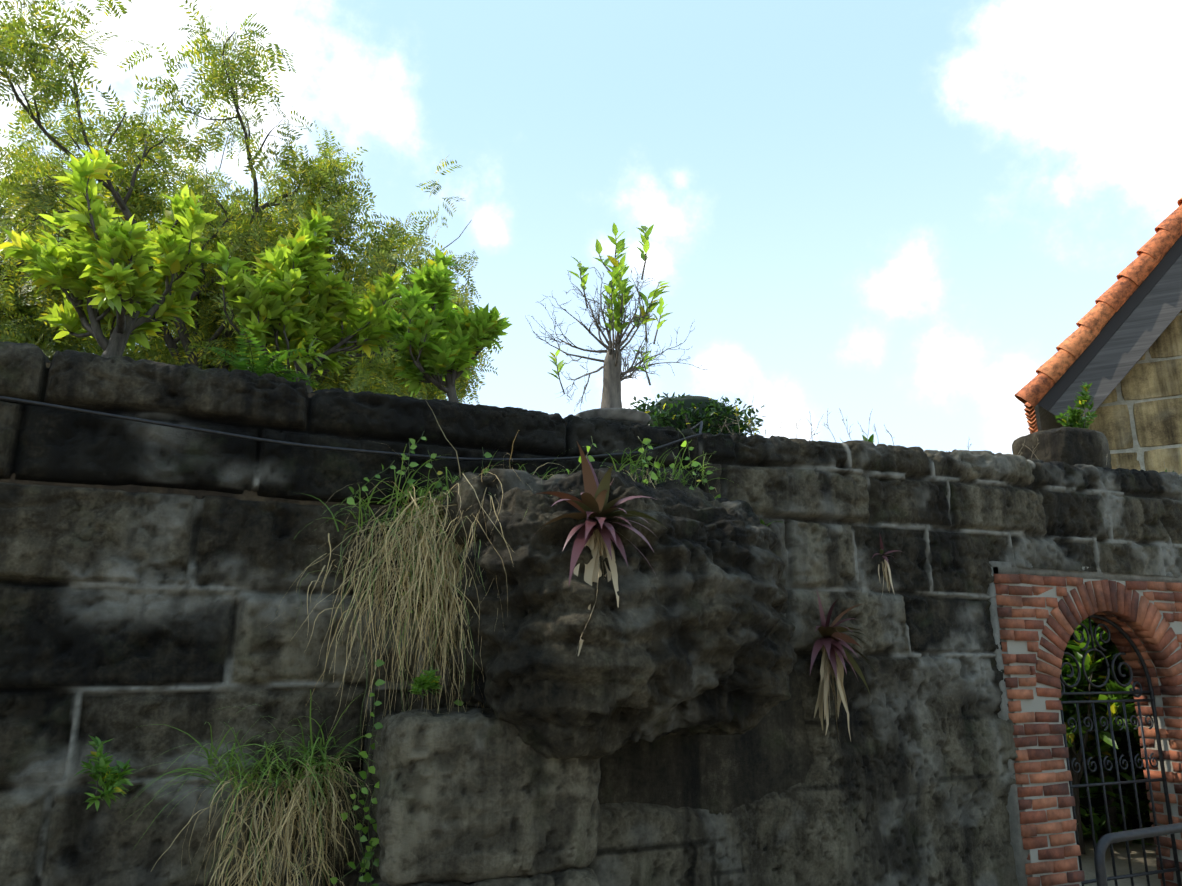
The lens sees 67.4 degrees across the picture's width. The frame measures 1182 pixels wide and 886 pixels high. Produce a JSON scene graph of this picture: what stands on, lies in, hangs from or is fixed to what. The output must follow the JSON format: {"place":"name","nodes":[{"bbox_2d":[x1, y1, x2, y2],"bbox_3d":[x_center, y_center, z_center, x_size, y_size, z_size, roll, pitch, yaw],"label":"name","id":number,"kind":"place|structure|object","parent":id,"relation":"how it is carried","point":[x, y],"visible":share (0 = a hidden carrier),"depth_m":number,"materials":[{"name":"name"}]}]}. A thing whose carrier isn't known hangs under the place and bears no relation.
{"place":"outdoors","nodes":[
{"label":"outdoors","id":0,"kind":"place"},
{"bbox_2d":[0,105,174,361],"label":"tree","id":1,"kind":"object","parent":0,"point":[24,289],"depth_m":11.11,"materials":[{"name":"green plant"}]},
{"bbox_2d":[0,145,217,357],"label":"shrub","id":2,"kind":"object","parent":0,"point":[76,267],"depth_m":4.90,"materials":[{"name":"green plant"}]},
{"bbox_2d":[122,286,367,390],"bbox_3d":[-4.415,-0.627,11.468,3.651,4.244,3.911,6,-15,-23],"label":"tree","id":3,"kind":"object","parent":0,"point":[134,354],"depth_m":10.15,"materials":[{"name":"green plant"}]},
{"bbox_2d":[0,0,502,404],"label":"tree","id":4,"kind":"object","parent":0,"point":[370,377],"depth_m":9.16,"materials":[{"name":"green plant"}]},
{"bbox_2d":[209,203,404,392],"bbox_3d":[-1.729,-0.797,5.340,0.715,1.433,1.209,-10,-17,36],"label":"shrub","id":5,"kind":"object","parent":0,"point":[266,292],"depth_m":5.26,"materials":[{"name":"green plant"}]},
{"bbox_2d":[379,246,511,402],"bbox_3d":[-0.890,-0.645,5.477,0.812,1.188,0.576,6,-15,-23],"label":"shrub","id":6,"kind":"object","parent":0,"point":[453,336],"depth_m":5.41,"materials":[{"name":"green plant"}]},
{"bbox_2d":[0,0,1181,453],"label":"sky","id":7,"kind":"structure","parent":0,"point":[899,211],"materials":[{"name":"blue"}]},
{"bbox_2d":[1000,579,1181,885],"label":"joint","id":8,"kind":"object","parent":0,"point":[1036,704],"depth_m":6.21,"materials":[{"name":"grey concrete"}]},
{"bbox_2d":[1081,828,1160,885],"bbox_3d":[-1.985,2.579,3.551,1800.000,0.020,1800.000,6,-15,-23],"label":"ground","id":9,"kind":"structure","parent":0,"point":[1121,859],"depth_m":7.53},
{"bbox_2d":[353,707,600,885],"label":"stone block","id":10,"kind":"structure","parent":9,"relation":"on","point":[471,796],"depth_m":3.90,"materials":[{"name":"grey stone"}]},
{"bbox_2d":[408,666,442,710],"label":"plant","id":11,"kind":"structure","parent":10,"relation":"on","point":[430,680],"depth_m":3.98,"materials":[{"name":"green plant"}]},
{"bbox_2d":[269,395,583,764],"bbox_3d":[-0.563,0.586,4.169,1.758,1.909,0.919,6,-15,-23],"label":"grass clump","id":12,"kind":"object","parent":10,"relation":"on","point":[451,547],"visible":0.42,"depth_m":4.24,"materials":[{"name":"beige plant"}]},
{"bbox_2d":[424,468,796,758],"bbox_3d":[0.124,0.868,4.702,1.922,1.440,1.432,6,-15,-23],"label":"rock outcrop","id":13,"kind":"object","parent":10,"relation":"on","point":[692,635],"depth_m":4.12,"materials":[{"name":"stone"}]},
{"bbox_2d":[330,428,720,885],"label":"vine leaves","id":14,"kind":"object","parent":13,"relation":"attached to","point":[369,853],"visible":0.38,"depth_m":4.04,"materials":[{"name":"green plant"}]},
{"bbox_2d":[531,442,666,655],"bbox_3d":[0.048,0.497,4.027,0.660,1.002,0.406,6,-15,-23],"label":"bromeliad","id":15,"kind":"object","parent":13,"relation":"on","point":[593,507],"visible":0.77,"depth_m":4.07,"materials":[{"name":"purple plant"}]},
{"bbox_2d":[602,441,727,497],"bbox_3d":[0.400,0.357,4.911,0.996,0.815,0.340,6,-15,-23],"label":"plant","id":16,"kind":"object","parent":13,"relation":"attached to","point":[646,472],"depth_m":5.02,"materials":[{"name":"green plant"}]},
{"bbox_2d":[0,341,1181,885],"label":"stone wall","id":17,"kind":"structure","parent":9,"relation":"on","point":[124,617],"depth_m":4.43,"materials":[{"name":"grey stone"}]},
{"bbox_2d":[74,736,136,810],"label":"small plant","id":18,"kind":"object","parent":17,"relation":"attached to","point":[109,775],"depth_m":3.70,"materials":[{"name":"green plant"}]},
{"bbox_2d":[115,690,377,885],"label":"grass clump","id":19,"kind":"object","parent":17,"relation":"attached to","point":[299,788],"visible":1,"depth_m":3.88,"materials":[{"name":"green plant"}]},
{"bbox_2d":[191,316,322,389],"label":"wall fern","id":20,"kind":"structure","parent":17,"relation":"on","point":[241,362],"depth_m":4.66,"materials":[{"name":"green plant"}]},
{"bbox_2d":[0,396,702,460],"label":"power cable","id":21,"kind":"object","parent":17,"relation":"attached to","point":[700,423],"visible":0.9,"depth_m":4.40,"materials":[{"name":"metal"}]},
{"bbox_2d":[575,408,650,424],"bbox_3d":[0.132,-0.124,5.577,0.490,0.070,0.490,6,-15,-23],"label":"rock","id":22,"kind":"object","parent":17,"relation":"on","point":[631,415],"visible":0.33,"depth_m":5.39,"materials":[{"name":"grey stone"}]},
{"bbox_2d":[525,223,707,410],"bbox_3d":[0.042,-0.735,5.751,1.036,1.248,1.153,19,-24,-53],"label":"tree","id":23,"kind":"object","parent":22,"relation":"in","point":[614,376],"depth_m":5.60,"materials":[{"name":"plant"}]},
{"bbox_2d":[628,392,767,436],"bbox_3d":[4.091,3.938,34.314,5.331,12.154,3.429,6,-15,-23],"label":"shrub","id":24,"kind":"object","parent":17,"relation":"on","point":[659,415],"depth_m":34.58,"materials":[{"name":"green plant"}]},
{"bbox_2d":[760,519,780,525],"bbox_3d":[1.029,0.512,5.455,0.277,0.092,0.201,6,-15,-23],"label":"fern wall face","id":25,"kind":"object","parent":17,"relation":"attached to","point":[761,522],"visible":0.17,"depth_m":5.40},
{"bbox_2d":[719,396,893,445],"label":"dry weeds","id":26,"kind":"object","parent":17,"relation":"on","point":[798,425],"visible":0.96,"depth_m":6.00,"materials":[{"name":"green plant"}]},
{"bbox_2d":[810,589,875,740],"bbox_3d":[1.489,1.314,5.294,0.503,0.895,0.356,2,-14,-7],"label":"bromeliad","id":27,"kind":"object","parent":17,"relation":"attached to","point":[832,640],"visible":1,"depth_m":5.35,"materials":[{"name":"purple plant"}]},
{"bbox_2d":[862,434,874,441],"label":"plant","id":28,"kind":"object","parent":17,"relation":"on","point":[871,438],"depth_m":11.57,"materials":[{"name":"green plant"}]},
{"bbox_2d":[872,533,901,594],"bbox_3d":[1.910,0.781,5.706,0.226,0.422,0.114,6,-15,-23],"label":"bromeliad","id":29,"kind":"object","parent":17,"relation":"attached to","point":[885,570],"visible":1,"depth_m":5.73,"materials":[{"name":"beige plant"}]},
{"bbox_2d":[1012,427,1111,468],"bbox_3d":[3.888,0.110,7.323,0.608,0.432,0.570,6,-15,-23],"label":"loose stone on wall","id":30,"kind":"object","parent":17,"relation":"on","point":[1072,446],"visible":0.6,"depth_m":7.11,"materials":[{"name":"grey stone"}]},
{"bbox_2d":[1054,382,1096,428],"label":"shrub","id":31,"kind":"object","parent":30,"relation":"on","point":[1075,419],"depth_m":7.31,"materials":[{"name":"green plant"}]},
{"bbox_2d":[967,438,1168,471],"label":"dry weeds","id":32,"kind":"object","parent":17,"relation":"on","point":[1038,459],"visible":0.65,"depth_m":6.79,"materials":[{"name":"green plant"}]},
{"bbox_2d":[987,561,1181,885],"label":"edging","id":33,"kind":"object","parent":9,"relation":"on","point":[1012,806],"depth_m":6.08,"materials":[{"name":"concrete"}]},
{"bbox_2d":[993,574,1181,885],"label":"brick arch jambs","id":34,"kind":"object","parent":9,"relation":"on","point":[1142,619],"visible":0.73,"depth_m":6.29,"materials":[{"name":"red brick"}]},
{"bbox_2d":[1063,637,1153,847],"bbox_3d":[5.402,2.682,9.446,4.408,2.853,1.742,6,-15,-23],"label":"garden hedge","id":35,"kind":"object","parent":9,"relation":"on","point":[1097,820],"depth_m":8.61,"materials":[{"name":"green plant"}]},
{"bbox_2d":[1059,619,1138,853],"bbox_3d":[4.392,2.382,8.347,1.236,2.690,1.580,-4,-14,15],"label":"shrub","id":36,"kind":"object","parent":35,"relation":"attached to","point":[1105,738],"depth_m":7.93,"materials":[{"name":"green plant"}]},
{"bbox_2d":[1064,618,1139,843],"bbox_3d":[4.614,2.079,8.590,1.326,3.402,1.325,6,-15,-23],"label":"shrub","id":37,"kind":"object","parent":35,"relation":"attached to","point":[1100,676],"depth_m":8.34,"materials":[{"name":"green plant"}]},
{"bbox_2d":[1079,740,1145,814],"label":"garden palm plant","id":38,"kind":"object","parent":9,"relation":"on","point":[1116,797],"visible":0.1,"depth_m":8.45,"materials":[{"name":"green plant"}]},
{"bbox_2d":[1058,614,1181,885],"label":"iron gate","id":39,"kind":"structure","parent":9,"relation":"on","point":[1134,781],"depth_m":6.52,"materials":[{"name":"black metal"}]},
{"bbox_2d":[1104,652,1145,768],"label":"shrub","id":40,"kind":"object","parent":9,"relation":"on","point":[1121,679],"depth_m":8.89,"materials":[{"name":"green plant"}]},
{"bbox_2d":[1094,822,1181,885],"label":"hand railing","id":41,"kind":"object","parent":9,"relation":"on","point":[1105,841],"visible":1,"depth_m":4.00,"materials":[{"name":"metal"}]},
{"bbox_2d":[1086,311,1181,474],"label":"building wall","id":42,"kind":"structure","parent":0,"point":[1158,422],"depth_m":11.60,"materials":[{"name":"beige stone"}]},
{"bbox_2d":[1034,404,1064,430],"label":"house wall","id":43,"kind":"structure","parent":42,"relation":"on","point":[1046,419],"depth_m":13.06,"materials":[{"name":"grey paint"}]},
{"bbox_2d":[1014,197,1181,433],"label":"roof tiles","id":44,"kind":"object","parent":43,"relation":"on","point":[1111,300],"visible":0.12,"depth_m":11.70,"materials":[{"name":"orange tile"}]},
{"bbox_2d":[1038,235,1181,410],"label":"fascia board","id":45,"kind":"object","parent":43,"relation":"attached to","point":[1072,373],"visible":0.5,"depth_m":11.69,"materials":[{"name":"grey wood"}]},
{"bbox_2d":[1049,255,1181,418],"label":"soffit","id":46,"kind":"structure","parent":42,"relation":"attached to","point":[1133,338],"depth_m":11.55,"materials":[{"name":"grey wood"}]},
{"bbox_2d":[1099,313,1181,470],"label":"joint","id":47,"kind":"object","parent":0,"point":[1138,449],"depth_m":11.64,"materials":[{"name":"grey concrete"}]}
]}

